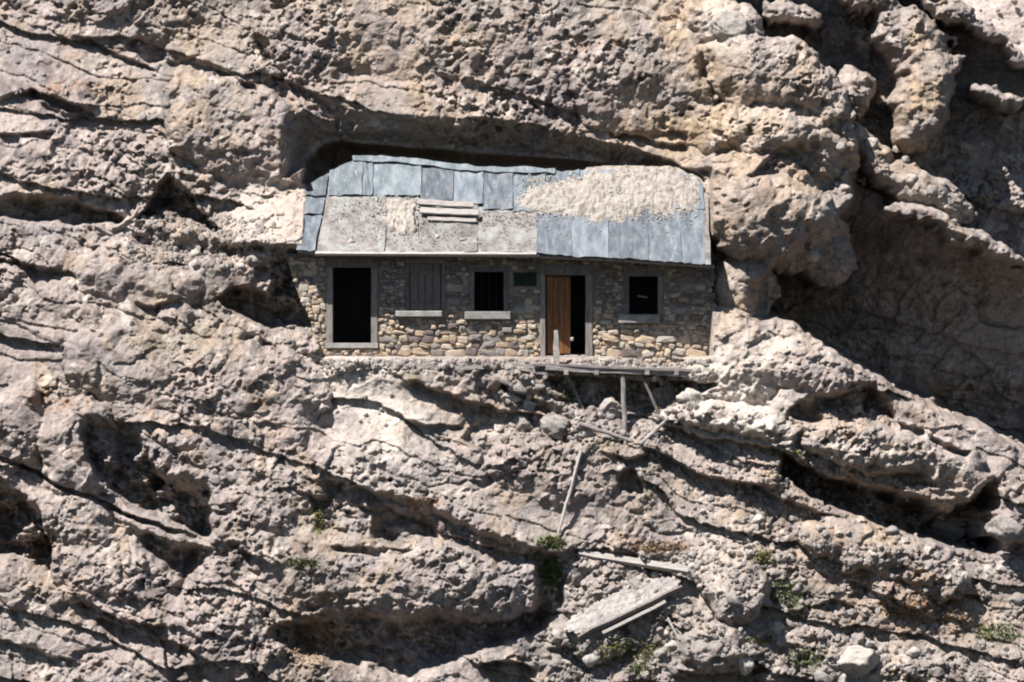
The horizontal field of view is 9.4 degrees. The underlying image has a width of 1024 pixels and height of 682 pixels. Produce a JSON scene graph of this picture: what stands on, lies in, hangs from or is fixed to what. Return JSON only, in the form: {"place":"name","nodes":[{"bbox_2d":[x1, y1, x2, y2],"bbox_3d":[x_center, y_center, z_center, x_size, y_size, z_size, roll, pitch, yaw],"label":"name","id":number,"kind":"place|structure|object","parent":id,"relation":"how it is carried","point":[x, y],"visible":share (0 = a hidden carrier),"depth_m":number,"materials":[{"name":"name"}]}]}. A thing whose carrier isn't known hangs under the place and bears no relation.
{"place":"outdoors","nodes":[
{"label":"outdoors","id":0,"kind":"place"},
{"bbox_2d":[0,0,1023,681],"bbox_3d":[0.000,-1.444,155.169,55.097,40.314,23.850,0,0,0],"label":"cliff","id":1,"kind":"structure","parent":0,"point":[868,300],"depth_m":149.70,"materials":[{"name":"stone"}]},
{"bbox_2d":[138,237,148,243],"bbox_3d":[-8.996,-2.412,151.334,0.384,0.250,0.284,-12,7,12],"label":"loose rock","id":2,"kind":"object","parent":1,"relation":"on","point":[141,240],"visible":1,"depth_m":151.23,"materials":[{"name":"stone"}]},
{"bbox_2d":[192,259,200,268],"bbox_3d":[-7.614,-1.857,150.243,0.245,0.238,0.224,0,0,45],"label":"loose rock","id":3,"kind":"object","parent":1,"relation":"on","point":[195,263],"visible":1,"depth_m":150.18,"materials":[{"name":"stone"}]},
{"bbox_2d":[191,249,201,255],"bbox_3d":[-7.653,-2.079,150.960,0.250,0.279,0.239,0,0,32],"label":"loose rock","id":4,"kind":"object","parent":1,"relation":"on","point":[196,252],"visible":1,"depth_m":150.89,"materials":[{"name":"stone"}]},
{"bbox_2d":[236,236,244,246],"bbox_3d":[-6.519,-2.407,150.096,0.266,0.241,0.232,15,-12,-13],"label":"loose rock","id":5,"kind":"object","parent":1,"relation":"on","point":[239,241],"visible":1,"depth_m":150.02,"materials":[{"name":"stone"}]},
{"bbox_2d":[282,557,320,566],"bbox_3d":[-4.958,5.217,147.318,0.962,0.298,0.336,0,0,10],"label":"grass tuft","id":6,"kind":"object","parent":1,"relation":"on","point":[311,562],"visible":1,"depth_m":147.33,"materials":[{"name":"plant"}]},
{"bbox_2d":[292,623,342,663],"bbox_3d":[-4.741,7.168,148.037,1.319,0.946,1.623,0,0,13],"label":"shrub","id":7,"kind":"object","parent":1,"relation":"on","point":[327,632],"visible":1,"depth_m":148.33,"materials":[{"name":"plant"}]},
{"bbox_2d":[313,501,325,533],"bbox_3d":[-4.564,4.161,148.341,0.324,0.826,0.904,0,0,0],"label":"grass tuft","id":8,"kind":"object","parent":1,"relation":"on","point":[318,511],"visible":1,"depth_m":148.34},
{"bbox_2d":[407,495,437,504],"bbox_3d":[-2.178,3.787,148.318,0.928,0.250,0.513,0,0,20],"label":"grass tuft","id":9,"kind":"object","parent":1,"relation":"on","point":[426,500],"visible":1,"depth_m":148.23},
{"bbox_2d":[403,364,544,369],"bbox_3d":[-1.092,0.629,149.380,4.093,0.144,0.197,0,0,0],"label":"long beam","id":10,"kind":"structure","parent":1,"relation":"on","point":[467,367],"depth_m":149.30,"materials":[{"name":"grey wood"}]},
{"bbox_2d":[286,155,715,364],"bbox_3d":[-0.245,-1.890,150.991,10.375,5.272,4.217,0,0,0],"label":"stone hut","id":11,"kind":"object","parent":1,"relation":"on","point":[591,289],"visible":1,"depth_m":149.98,"materials":[{"name":"grey stone"}]},
{"bbox_2d":[380,198,416,235],"bbox_3d":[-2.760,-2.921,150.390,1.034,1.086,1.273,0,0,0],"label":"rubble","id":12,"kind":"object","parent":11,"relation":"on","point":[401,219],"visible":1,"depth_m":150.17,"materials":[{"name":"stone"}]},
{"bbox_2d":[405,259,445,309],"bbox_3d":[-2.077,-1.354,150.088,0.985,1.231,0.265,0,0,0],"label":"window frame","id":13,"kind":"structure","parent":11,"relation":"in","point":[406,260],"depth_m":149.97,"materials":[{"name":"grey wood"}]},
{"bbox_2d":[417,198,473,207],"bbox_3d":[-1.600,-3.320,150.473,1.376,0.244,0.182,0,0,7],"label":"weathered board","id":14,"kind":"object","parent":11,"relation":"on","point":[453,204],"visible":1,"depth_m":150.44,"materials":[{"name":"grey wood"}]},
{"bbox_2d":[330,184,563,248],"bbox_3d":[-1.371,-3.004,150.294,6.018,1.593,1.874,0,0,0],"label":"grit","id":15,"kind":"object","parent":11,"relation":"on","point":[373,215],"visible":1,"depth_m":150.14,"materials":[{"name":"gravel"}]},
{"bbox_2d":[419,207,478,215],"bbox_3d":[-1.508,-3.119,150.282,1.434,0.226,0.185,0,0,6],"label":"weathered board","id":16,"kind":"object","parent":11,"relation":"on","point":[450,211],"visible":1,"depth_m":150.25,"materials":[{"name":"grey wood"}]},
{"bbox_2d":[427,217,476,222],"bbox_3d":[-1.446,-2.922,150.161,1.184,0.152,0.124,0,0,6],"label":"weathered board","id":17,"kind":"object","parent":11,"relation":"on","point":[454,219],"visible":1,"depth_m":150.14,"materials":[{"name":"grey wood"}]},
{"bbox_2d":[469,267,508,310],"bbox_3d":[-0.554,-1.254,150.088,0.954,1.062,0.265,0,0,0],"label":"window frame","id":18,"kind":"structure","parent":11,"relation":"in","point":[471,269],"depth_m":149.97,"materials":[{"name":"grey wood"}]},
{"bbox_2d":[546,276,573,353],"bbox_3d":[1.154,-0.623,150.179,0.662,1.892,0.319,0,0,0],"label":"door","id":19,"kind":"structure","parent":11,"relation":"in","point":[558,288],"depth_m":150.19,"materials":[{"name":"brown wood"}]},
{"bbox_2d":[487,169,702,249],"bbox_3d":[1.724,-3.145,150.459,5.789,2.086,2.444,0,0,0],"label":"grit","id":20,"kind":"object","parent":11,"relation":"on","point":[546,183],"visible":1,"depth_m":150.81,"materials":[{"name":"gravel"}]},
{"bbox_2d":[515,165,706,223],"bbox_3d":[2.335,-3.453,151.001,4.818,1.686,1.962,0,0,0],"label":"rubble","id":21,"kind":"object","parent":11,"relation":"on","point":[669,190],"visible":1,"depth_m":150.79,"materials":[{"name":"stone"}]},
{"bbox_2d":[624,271,662,313],"bbox_3d":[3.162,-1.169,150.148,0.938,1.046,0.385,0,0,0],"label":"window frame","id":22,"kind":"structure","parent":11,"relation":"in","point":[626,273],"depth_m":149.97,"materials":[{"name":"grey wood"}]},
{"bbox_2d":[500,375,511,385],"bbox_3d":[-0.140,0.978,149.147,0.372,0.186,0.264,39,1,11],"label":"loose rock","id":23,"kind":"object","parent":1,"relation":"on","point":[505,380],"visible":1,"depth_m":149.05,"materials":[{"name":"stone"}]},
{"bbox_2d":[500,391,522,403],"bbox_3d":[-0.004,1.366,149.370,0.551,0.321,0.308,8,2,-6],"label":"boulder","id":24,"kind":"object","parent":1,"relation":"on","point":[511,396],"visible":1,"depth_m":149.26,"materials":[{"name":"stone"}]},
{"bbox_2d":[318,357,710,374],"bbox_3d":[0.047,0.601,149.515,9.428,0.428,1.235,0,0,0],"label":"gravel","id":25,"kind":"structure","parent":1,"relation":"on","point":[508,364],"depth_m":149.31,"materials":[{"name":"gravel"}]},
{"bbox_2d":[513,382,526,393],"bbox_3d":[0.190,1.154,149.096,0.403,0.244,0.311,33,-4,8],"label":"loose rock","id":26,"kind":"object","parent":1,"relation":"on","point":[519,388],"visible":1,"depth_m":148.99,"materials":[{"name":"stone"}]},
{"bbox_2d":[512,415,533,431],"bbox_3d":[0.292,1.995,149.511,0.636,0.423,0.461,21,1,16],"label":"boulder","id":27,"kind":"object","parent":1,"relation":"on","point":[524,420],"visible":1,"depth_m":149.40,"materials":[{"name":"stone"}]},
{"bbox_2d":[522,398,537,408],"bbox_3d":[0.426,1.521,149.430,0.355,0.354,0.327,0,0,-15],"label":"loose rock","id":28,"kind":"object","parent":1,"relation":"on","point":[525,402],"visible":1,"depth_m":149.29,"materials":[{"name":"stone"}]},
{"bbox_2d":[531,414,541,421],"bbox_3d":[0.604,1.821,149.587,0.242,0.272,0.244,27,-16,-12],"label":"loose rock","id":29,"kind":"object","parent":1,"relation":"on","point":[535,418],"visible":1,"depth_m":149.49,"materials":[{"name":"stone"}]},
{"bbox_2d":[520,368,554,375],"bbox_3d":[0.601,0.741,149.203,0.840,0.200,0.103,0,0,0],"label":"short beam","id":30,"kind":"structure","parent":1,"relation":"on","point":[536,372],"depth_m":149.16,"materials":[{"name":"grey wood"}]},
{"bbox_2d":[534,384,545,390],"bbox_3d":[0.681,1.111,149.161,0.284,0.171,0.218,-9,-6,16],"label":"loose rock","id":31,"kind":"object","parent":1,"relation":"on","point":[539,387],"visible":1,"depth_m":149.08,"materials":[{"name":"stone"}]},
{"bbox_2d":[541,556,563,586],"bbox_3d":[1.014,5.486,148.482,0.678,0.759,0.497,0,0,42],"label":"grass tuft","id":32,"kind":"object","parent":1,"relation":"on","point":[547,573],"visible":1,"depth_m":148.51,"materials":[{"name":"plant"}]},
{"bbox_2d":[537,535,567,550],"bbox_3d":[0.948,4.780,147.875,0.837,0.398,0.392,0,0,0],"label":"grass tuft","id":33,"kind":"object","parent":1,"relation":"on","point":[553,540],"visible":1,"depth_m":147.89,"materials":[{"name":"plant"}]},
{"bbox_2d":[540,415,569,439],"bbox_3d":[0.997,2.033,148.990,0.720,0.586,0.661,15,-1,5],"label":"boulder","id":34,"kind":"object","parent":1,"relation":"on","point":[554,426],"visible":1,"depth_m":148.79,"materials":[{"name":"stone"}]},
{"bbox_2d":[555,390,575,400],"bbox_3d":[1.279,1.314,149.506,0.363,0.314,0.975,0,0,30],"label":"grass tuft","id":35,"kind":"object","parent":1,"relation":"on","point":[567,394],"visible":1,"depth_m":149.54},
{"bbox_2d":[557,450,582,533],"bbox_3d":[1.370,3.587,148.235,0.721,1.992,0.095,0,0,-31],"label":"thin pole","id":36,"kind":"object","parent":1,"relation":"on","point":[570,488],"visible":1,"depth_m":148.21,"materials":[{"name":"grey wood"}]},
{"bbox_2d":[126,215,1023,681],"bbox_3d":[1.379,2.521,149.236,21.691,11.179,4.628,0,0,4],"label":"gravel","id":37,"kind":"structure","parent":1,"relation":"on","point":[166,247],"depth_m":148.34,"materials":[{"name":"gravel"}]},
{"bbox_2d":[578,430,588,438],"bbox_3d":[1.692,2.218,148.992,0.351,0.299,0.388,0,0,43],"label":"loose rock","id":38,"kind":"object","parent":1,"relation":"on","point":[583,434],"visible":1,"depth_m":148.83,"materials":[{"name":"stone"}]},
{"bbox_2d":[577,422,598,437],"bbox_3d":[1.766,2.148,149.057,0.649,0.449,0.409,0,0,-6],"label":"boulder","id":39,"kind":"object","parent":1,"relation":"on","point":[591,433],"visible":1,"depth_m":148.91,"materials":[{"name":"stone"}]},
{"bbox_2d":[579,377,598,404],"bbox_3d":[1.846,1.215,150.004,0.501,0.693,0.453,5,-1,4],"label":"boulder","id":40,"kind":"object","parent":1,"relation":"on","point":[588,388],"visible":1,"depth_m":149.90,"materials":[{"name":"stone"}]},
{"bbox_2d":[582,653,600,666],"bbox_3d":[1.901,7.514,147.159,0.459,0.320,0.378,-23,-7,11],"label":"loose rock","id":41,"kind":"object","parent":1,"relation":"on","point":[591,660],"visible":1,"depth_m":147.03,"materials":[{"name":"stone"}]},
{"bbox_2d":[579,422,633,442],"bbox_3d":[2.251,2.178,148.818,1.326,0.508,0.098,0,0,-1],"label":"fallen pole","id":42,"kind":"object","parent":1,"relation":"on","point":[589,426],"visible":1,"depth_m":148.78,"materials":[{"name":"grey wood"}]},
{"bbox_2d":[597,396,621,418],"bbox_3d":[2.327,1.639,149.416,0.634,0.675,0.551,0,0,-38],"label":"boulder","id":43,"kind":"object","parent":1,"relation":"on","point":[606,404],"visible":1,"depth_m":149.24,"materials":[{"name":"stone"}]},
{"bbox_2d":[605,413,615,420],"bbox_3d":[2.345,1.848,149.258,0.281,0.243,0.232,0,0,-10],"label":"loose rock","id":44,"kind":"object","parent":1,"relation":"on","point":[612,416],"visible":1,"depth_m":149.17,"materials":[{"name":"stone"}]},
{"bbox_2d":[533,363,693,443],"bbox_3d":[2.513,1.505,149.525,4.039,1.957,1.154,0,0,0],"label":"timber deck","id":45,"kind":"structure","parent":1,"relation":"on","point":[594,369],"depth_m":149.11,"materials":[{"name":"grey wood"}]},
{"bbox_2d":[553,330,559,361],"bbox_3d":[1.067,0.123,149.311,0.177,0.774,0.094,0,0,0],"label":"leaning board","id":46,"kind":"object","parent":45,"relation":"on","point":[556,355],"visible":1,"depth_m":149.29,"materials":[{"name":"grey wood"}]},
{"bbox_2d":[563,575,679,633],"bbox_3d":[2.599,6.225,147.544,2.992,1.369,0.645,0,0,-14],"label":"flat slab","id":47,"kind":"structure","parent":1,"relation":"on","point":[614,604],"depth_m":147.46,"materials":[{"name":"stone"}]},
{"bbox_2d":[577,585,682,639],"bbox_3d":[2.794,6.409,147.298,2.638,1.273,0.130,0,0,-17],"label":"dark beam","id":48,"kind":"structure","parent":1,"relation":"on","point":[629,612],"depth_m":147.27,"materials":[{"name":"grey wood"}]},
{"bbox_2d":[592,639,669,660],"bbox_3d":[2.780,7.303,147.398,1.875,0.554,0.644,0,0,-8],"label":"grass tuft","id":49,"kind":"object","parent":1,"relation":"on","point":[612,647],"visible":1,"depth_m":147.32,"materials":[{"name":"plant"}]},
{"bbox_2d":[626,622,636,631],"bbox_3d":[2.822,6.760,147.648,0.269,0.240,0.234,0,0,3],"label":"loose rock","id":50,"kind":"object","parent":1,"relation":"on","point":[631,626],"visible":1,"depth_m":147.56,"materials":[{"name":"stone"}]},
{"bbox_2d":[579,549,688,573],"bbox_3d":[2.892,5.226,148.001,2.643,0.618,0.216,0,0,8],"label":"fallen beam","id":51,"kind":"structure","parent":1,"relation":"on","point":[639,562],"depth_m":147.96,"materials":[{"name":"grey wood"}]},
{"bbox_2d":[602,600,665,634],"bbox_3d":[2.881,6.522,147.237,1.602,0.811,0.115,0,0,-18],"label":"broken plank","id":52,"kind":"object","parent":1,"relation":"on","point":[636,616],"visible":1,"depth_m":147.22,"materials":[{"name":"grey wood"}]},
{"bbox_2d":[627,579,641,589],"bbox_3d":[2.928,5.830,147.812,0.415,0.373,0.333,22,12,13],"label":"loose rock","id":53,"kind":"object","parent":1,"relation":"on","point":[634,583],"visible":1,"depth_m":147.70,"materials":[{"name":"stone"}]},
{"bbox_2d":[625,662,652,676],"bbox_3d":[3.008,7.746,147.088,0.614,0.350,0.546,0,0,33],"label":"grass tuft","id":54,"kind":"object","parent":1,"relation":"on","point":[640,669],"visible":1,"depth_m":147.12,"materials":[{"name":"plant"}]},
{"bbox_2d":[640,670,650,679],"bbox_3d":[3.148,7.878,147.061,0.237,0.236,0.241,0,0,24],"label":"loose rock","id":55,"kind":"object","parent":1,"relation":"on","point":[647,673],"visible":1,"depth_m":146.97,"materials":[{"name":"stone"}]},
{"bbox_2d":[639,420,665,444],"bbox_3d":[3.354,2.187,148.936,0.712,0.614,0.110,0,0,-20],"label":"short pole","id":56,"kind":"object","parent":1,"relation":"on","point":[651,433],"visible":1,"depth_m":148.90,"materials":[{"name":"grey wood"}]},
{"bbox_2d":[655,627,663,634],"bbox_3d":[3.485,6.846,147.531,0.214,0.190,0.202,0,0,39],"label":"loose rock","id":57,"kind":"object","parent":1,"relation":"on","point":[659,630],"visible":1,"depth_m":147.46,"materials":[{"name":"stone"}]},
{"bbox_2d":[631,541,688,552],"bbox_3d":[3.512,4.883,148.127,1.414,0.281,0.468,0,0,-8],"label":"grass tuft","id":58,"kind":"object","parent":1,"relation":"on","point":[663,548],"visible":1,"depth_m":148.18,"materials":[{"name":"plant"}]},
{"bbox_2d":[653,647,669,661],"bbox_3d":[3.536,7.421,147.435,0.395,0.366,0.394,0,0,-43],"label":"loose rock","id":59,"kind":"object","parent":1,"relation":"on","point":[662,653],"visible":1,"depth_m":147.29,"materials":[{"name":"stone"}]},
{"bbox_2d":[648,385,676,404],"bbox_3d":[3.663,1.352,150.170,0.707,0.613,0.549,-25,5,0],"label":"boulder","id":60,"kind":"object","parent":1,"relation":"on","point":[662,395],"visible":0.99,"depth_m":150.00,"materials":[{"name":"stone"}]},
{"bbox_2d":[663,640,677,650],"bbox_3d":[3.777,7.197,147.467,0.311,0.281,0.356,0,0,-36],"label":"loose rock","id":61,"kind":"object","parent":1,"relation":"on","point":[671,645],"visible":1,"depth_m":147.38,"materials":[{"name":"stone"}]},
{"bbox_2d":[665,613,680,639],"bbox_3d":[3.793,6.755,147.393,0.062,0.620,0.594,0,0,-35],"label":"leaning pole","id":62,"kind":"object","parent":1,"relation":"on","point":[670,623],"visible":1,"depth_m":147.40,"materials":[{"name":"grey wood"}]},
{"bbox_2d":[669,665,680,675],"bbox_3d":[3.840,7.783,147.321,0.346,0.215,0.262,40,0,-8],"label":"loose rock","id":63,"kind":"object","parent":1,"relation":"on","point":[673,671],"visible":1,"depth_m":147.24,"materials":[{"name":"stone"}]},
{"bbox_2d":[677,413,685,421],"bbox_3d":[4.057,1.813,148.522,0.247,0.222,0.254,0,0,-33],"label":"loose rock","id":64,"kind":"object","parent":1,"relation":"on","point":[681,417],"visible":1,"depth_m":148.44,"materials":[{"name":"stone"}]},
{"bbox_2d":[679,608,692,616],"bbox_3d":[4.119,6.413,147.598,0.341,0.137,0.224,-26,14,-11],"label":"loose rock","id":65,"kind":"object","parent":1,"relation":"on","point":[685,612],"visible":1,"depth_m":147.52,"materials":[{"name":"stone"}]},
{"bbox_2d":[676,388,705,403],"bbox_3d":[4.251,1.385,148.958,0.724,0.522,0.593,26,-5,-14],"label":"boulder","id":66,"kind":"object","parent":1,"relation":"on","point":[689,395],"visible":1,"depth_m":148.74,"materials":[{"name":"stone"}]},
{"bbox_2d":[688,550,697,558],"bbox_3d":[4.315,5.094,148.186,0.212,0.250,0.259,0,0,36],"label":"loose rock","id":67,"kind":"object","parent":1,"relation":"on","point":[692,554],"visible":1,"depth_m":148.11,"materials":[{"name":"stone"}]},
{"bbox_2d":[687,418,701,425],"bbox_3d":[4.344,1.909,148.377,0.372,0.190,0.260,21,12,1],"label":"loose rock","id":68,"kind":"object","parent":1,"relation":"on","point":[695,422],"visible":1,"depth_m":148.29,"materials":[{"name":"stone"}]},
{"bbox_2d":[710,9,747,39],"bbox_3d":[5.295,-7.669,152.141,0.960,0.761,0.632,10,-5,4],"label":"boulder","id":69,"kind":"object","parent":1,"relation":"on","point":[725,24],"visible":1,"depth_m":151.89,"materials":[{"name":"stone"}]},
{"bbox_2d":[726,594,742,606],"bbox_3d":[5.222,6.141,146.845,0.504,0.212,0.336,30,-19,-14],"label":"loose rock","id":70,"kind":"object","parent":1,"relation":"on","point":[732,600],"visible":1,"depth_m":146.72,"materials":[{"name":"stone"}]},
{"bbox_2d":[729,570,739,578],"bbox_3d":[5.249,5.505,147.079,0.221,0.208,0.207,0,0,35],"label":"loose rock","id":71,"kind":"object","parent":1,"relation":"on","point":[733,575],"visible":1,"depth_m":147.02,"materials":[{"name":"stone"}]},
{"bbox_2d":[739,657,753,674],"bbox_3d":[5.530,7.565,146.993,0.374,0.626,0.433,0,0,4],"label":"boulder","id":72,"kind":"object","parent":1,"relation":"on","point":[746,664],"visible":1,"depth_m":146.85,"materials":[{"name":"stone"}]},
{"bbox_2d":[742,535,753,542],"bbox_3d":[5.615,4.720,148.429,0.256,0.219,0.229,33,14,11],"label":"loose rock","id":73,"kind":"object","parent":1,"relation":"on","point":[749,539],"visible":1,"depth_m":148.35,"materials":[{"name":"stone"}]},
{"bbox_2d":[743,588,764,613],"bbox_3d":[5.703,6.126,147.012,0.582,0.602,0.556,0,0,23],"label":"boulder","id":74,"kind":"object","parent":1,"relation":"on","point":[754,604],"visible":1,"depth_m":146.78,"materials":[{"name":"stone"}]},
{"bbox_2d":[751,514,765,524],"bbox_3d":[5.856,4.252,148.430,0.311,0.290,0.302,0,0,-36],"label":"loose rock","id":75,"kind":"object","parent":1,"relation":"on","point":[757,518],"visible":1,"depth_m":148.34,"materials":[{"name":"stone"}]},
{"bbox_2d":[747,632,776,645],"bbox_3d":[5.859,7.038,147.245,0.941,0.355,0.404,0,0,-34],"label":"grass tuft","id":76,"kind":"object","parent":1,"relation":"on","point":[764,641],"visible":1,"depth_m":147.24,"materials":[{"name":"plant"}]},
{"bbox_2d":[753,549,775,563],"bbox_3d":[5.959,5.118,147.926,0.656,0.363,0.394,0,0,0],"label":"grass tuft","id":77,"kind":"object","parent":1,"relation":"on","point":[760,555],"visible":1,"depth_m":147.90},
{"bbox_2d":[763,596,771,606],"bbox_3d":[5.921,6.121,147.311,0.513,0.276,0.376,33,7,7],"label":"loose rock","id":78,"kind":"object","parent":1,"relation":"on","point":[767,602],"visible":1,"depth_m":147.17,"materials":[{"name":"stone"}]},
{"bbox_2d":[767,505,775,513],"bbox_3d":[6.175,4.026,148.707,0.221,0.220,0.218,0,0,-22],"label":"loose rock","id":79,"kind":"object","parent":1,"relation":"on","point":[771,510],"visible":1,"depth_m":148.63,"materials":[{"name":"stone"}]},
{"bbox_2d":[766,568,780,577],"bbox_3d":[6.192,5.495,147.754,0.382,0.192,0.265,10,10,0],"label":"loose rock","id":80,"kind":"object","parent":1,"relation":"on","point":[776,573],"visible":1,"depth_m":147.68,"materials":[{"name":"stone"}]},
{"bbox_2d":[771,621,784,635],"bbox_3d":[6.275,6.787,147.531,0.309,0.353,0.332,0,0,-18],"label":"loose rock","id":81,"kind":"object","parent":1,"relation":"on","point":[777,627],"visible":1,"depth_m":147.44,"materials":[{"name":"stone"}]},
{"bbox_2d":[769,578,804,604],"bbox_3d":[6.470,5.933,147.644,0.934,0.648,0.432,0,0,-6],"label":"grass tuft","id":82,"kind":"object","parent":1,"relation":"on","point":[790,585],"visible":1,"depth_m":147.62,"materials":[{"name":"plant"}]},
{"bbox_2d":[784,618,795,627],"bbox_3d":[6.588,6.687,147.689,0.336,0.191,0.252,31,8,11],"label":"loose rock","id":83,"kind":"object","parent":1,"relation":"on","point":[789,622],"visible":1,"depth_m":147.60,"materials":[{"name":"stone"}]},
{"bbox_2d":[791,582,802,593],"bbox_3d":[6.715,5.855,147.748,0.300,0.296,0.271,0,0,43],"label":"loose rock","id":84,"kind":"object","parent":1,"relation":"on","point":[797,587],"visible":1,"depth_m":147.66,"materials":[{"name":"stone"}]},
{"bbox_2d":[785,646,822,665],"bbox_3d":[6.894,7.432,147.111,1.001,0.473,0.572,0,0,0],"label":"grass tuft","id":85,"kind":"object","parent":1,"relation":"on","point":[807,656],"visible":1,"depth_m":147.09,"materials":[{"name":"plant"}]},
{"bbox_2d":[804,249,820,262],"bbox_3d":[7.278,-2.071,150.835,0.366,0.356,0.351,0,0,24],"label":"boulder","id":86,"kind":"object","parent":1,"relation":"on","point":[813,256],"visible":1,"depth_m":150.73,"materials":[{"name":"stone"}]},
{"bbox_2d":[814,669,833,681],"bbox_3d":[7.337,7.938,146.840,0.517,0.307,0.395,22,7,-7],"label":"loose rock","id":87,"kind":"object","parent":1,"relation":"on","point":[820,676],"visible":1,"depth_m":146.70,"materials":[{"name":"stone"}]},
{"bbox_2d":[835,142,845,151],"bbox_3d":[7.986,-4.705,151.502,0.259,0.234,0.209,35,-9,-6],"label":"loose rock","id":88,"kind":"object","parent":1,"relation":"on","point":[840,146],"visible":1,"depth_m":151.43,"materials":[{"name":"stone"}]},
{"bbox_2d":[841,193,852,203],"bbox_3d":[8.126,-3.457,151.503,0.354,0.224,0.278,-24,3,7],"label":"loose rock","id":89,"kind":"object","parent":1,"relation":"on","point":[848,197],"visible":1,"depth_m":151.40,"materials":[{"name":"stone"}]},
{"bbox_2d":[847,608,857,616],"bbox_3d":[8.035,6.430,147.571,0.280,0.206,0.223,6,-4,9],"label":"loose rock","id":90,"kind":"object","parent":1,"relation":"on","point":[852,612],"visible":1,"depth_m":147.51,"materials":[{"name":"stone"}]},
{"bbox_2d":[837,644,879,679],"bbox_3d":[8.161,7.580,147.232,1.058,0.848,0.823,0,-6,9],"label":"boulder","id":91,"kind":"object","parent":1,"relation":"on","point":[857,661],"visible":1,"depth_m":146.97,"materials":[{"name":"stone"}]},
{"bbox_2d":[851,633,865,644],"bbox_3d":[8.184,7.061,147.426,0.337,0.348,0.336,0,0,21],"label":"loose rock","id":92,"kind":"object","parent":1,"relation":"on","point":[860,638],"visible":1,"depth_m":147.33,"materials":[{"name":"stone"}]},
{"bbox_2d":[863,639,875,647],"bbox_3d":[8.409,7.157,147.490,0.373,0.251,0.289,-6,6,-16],"label":"loose rock","id":93,"kind":"object","parent":1,"relation":"on","point":[868,643],"visible":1,"depth_m":147.38,"materials":[{"name":"stone"}]},
{"bbox_2d":[865,137,878,148],"bbox_3d":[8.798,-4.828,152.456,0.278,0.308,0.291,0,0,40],"label":"loose rock","id":94,"kind":"object","parent":1,"relation":"on","point":[871,142],"visible":1,"depth_m":152.39,"materials":[{"name":"stone"}]},
{"bbox_2d":[868,550,877,559],"bbox_3d":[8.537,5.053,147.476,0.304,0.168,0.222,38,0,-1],"label":"loose rock","id":95,"kind":"object","parent":1,"relation":"on","point":[873,555],"visible":1,"depth_m":147.43,"materials":[{"name":"stone"}]},
{"bbox_2d":[879,655,891,663],"bbox_3d":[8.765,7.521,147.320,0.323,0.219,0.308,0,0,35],"label":"loose rock","id":96,"kind":"object","parent":1,"relation":"on","point":[887,659],"visible":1,"depth_m":147.22,"materials":[{"name":"stone"}]},
{"bbox_2d":[884,525,899,534],"bbox_3d":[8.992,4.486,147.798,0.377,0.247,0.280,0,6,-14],"label":"loose rock","id":97,"kind":"object","parent":1,"relation":"on","point":[891,530],"visible":1,"depth_m":147.73,"materials":[{"name":"stone"}]},
{"bbox_2d":[901,156,909,162],"bbox_3d":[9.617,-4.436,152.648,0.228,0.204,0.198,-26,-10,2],"label":"loose rock","id":98,"kind":"object","parent":1,"relation":"on","point":[905,159],"visible":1,"depth_m":152.60,"materials":[{"name":"stone"}]},
{"bbox_2d":[905,174,917,183],"bbox_3d":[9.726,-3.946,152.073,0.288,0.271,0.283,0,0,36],"label":"loose rock","id":99,"kind":"object","parent":1,"relation":"on","point":[911,178],"visible":1,"depth_m":152.00,"materials":[{"name":"stone"}]},
{"bbox_2d":[905,647,921,657],"bbox_3d":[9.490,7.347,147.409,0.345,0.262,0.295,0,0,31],"label":"loose rock","id":100,"kind":"object","parent":1,"relation":"on","point":[912,652],"visible":1,"depth_m":147.33,"materials":[{"name":"stone"}]},
{"bbox_2d":[880,595,971,624],"bbox_3d":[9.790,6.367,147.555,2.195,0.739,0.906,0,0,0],"label":"grass tuft","id":101,"kind":"object","parent":1,"relation":"on","point":[920,604],"visible":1,"depth_m":147.64,"materials":[{"name":"plant"}]},
{"bbox_2d":[927,185,938,195],"bbox_3d":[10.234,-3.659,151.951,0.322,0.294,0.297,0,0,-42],"label":"loose rock","id":102,"kind":"object","parent":1,"relation":"on","point":[932,190],"visible":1,"depth_m":151.84,"materials":[{"name":"stone"}]},
{"bbox_2d":[928,116,939,126],"bbox_3d":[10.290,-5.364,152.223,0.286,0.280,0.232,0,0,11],"label":"loose rock","id":103,"kind":"object","parent":1,"relation":"on","point":[933,122],"visible":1,"depth_m":152.14,"materials":[{"name":"stone"}]},
{"bbox_2d":[931,516,966,539],"bbox_3d":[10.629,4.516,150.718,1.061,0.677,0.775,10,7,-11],"label":"boulder","id":104,"kind":"object","parent":1,"relation":"on","point":[950,527],"visible":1,"depth_m":150.42,"materials":[{"name":"stone"}]},
{"bbox_2d":[962,571,971,583],"bbox_3d":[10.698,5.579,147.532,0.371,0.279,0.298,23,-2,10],"label":"loose rock","id":105,"kind":"object","parent":1,"relation":"on","point":[968,577],"visible":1,"depth_m":147.48,"materials":[{"name":"stone"}]},
{"bbox_2d":[987,582,1000,590],"bbox_3d":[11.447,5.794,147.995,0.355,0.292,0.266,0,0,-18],"label":"loose rock","id":106,"kind":"object","parent":1,"relation":"on","point":[994,586],"visible":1,"depth_m":147.91,"materials":[{"name":"stone"}]},
{"bbox_2d":[975,622,1020,641],"bbox_3d":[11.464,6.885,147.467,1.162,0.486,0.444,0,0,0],"label":"grass tuft","id":107,"kind":"object","parent":1,"relation":"on","point":[993,634],"visible":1,"depth_m":147.49,"materials":[{"name":"plant"}]},
{"bbox_2d":[984,514,1023,543],"bbox_3d":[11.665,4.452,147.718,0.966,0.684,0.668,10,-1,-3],"label":"boulder","id":108,"kind":"object","parent":1,"relation":"on","point":[1004,529],"visible":1,"depth_m":147.53,"materials":[{"name":"stone"}]},
{"bbox_2d":[1008,596,1023,604],"bbox_3d":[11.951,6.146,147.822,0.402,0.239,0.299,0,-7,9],"label":"loose rock","id":109,"kind":"object","parent":1,"relation":"on","point":[1017,600],"visible":1,"depth_m":147.72,"materials":[{"name":"stone"}]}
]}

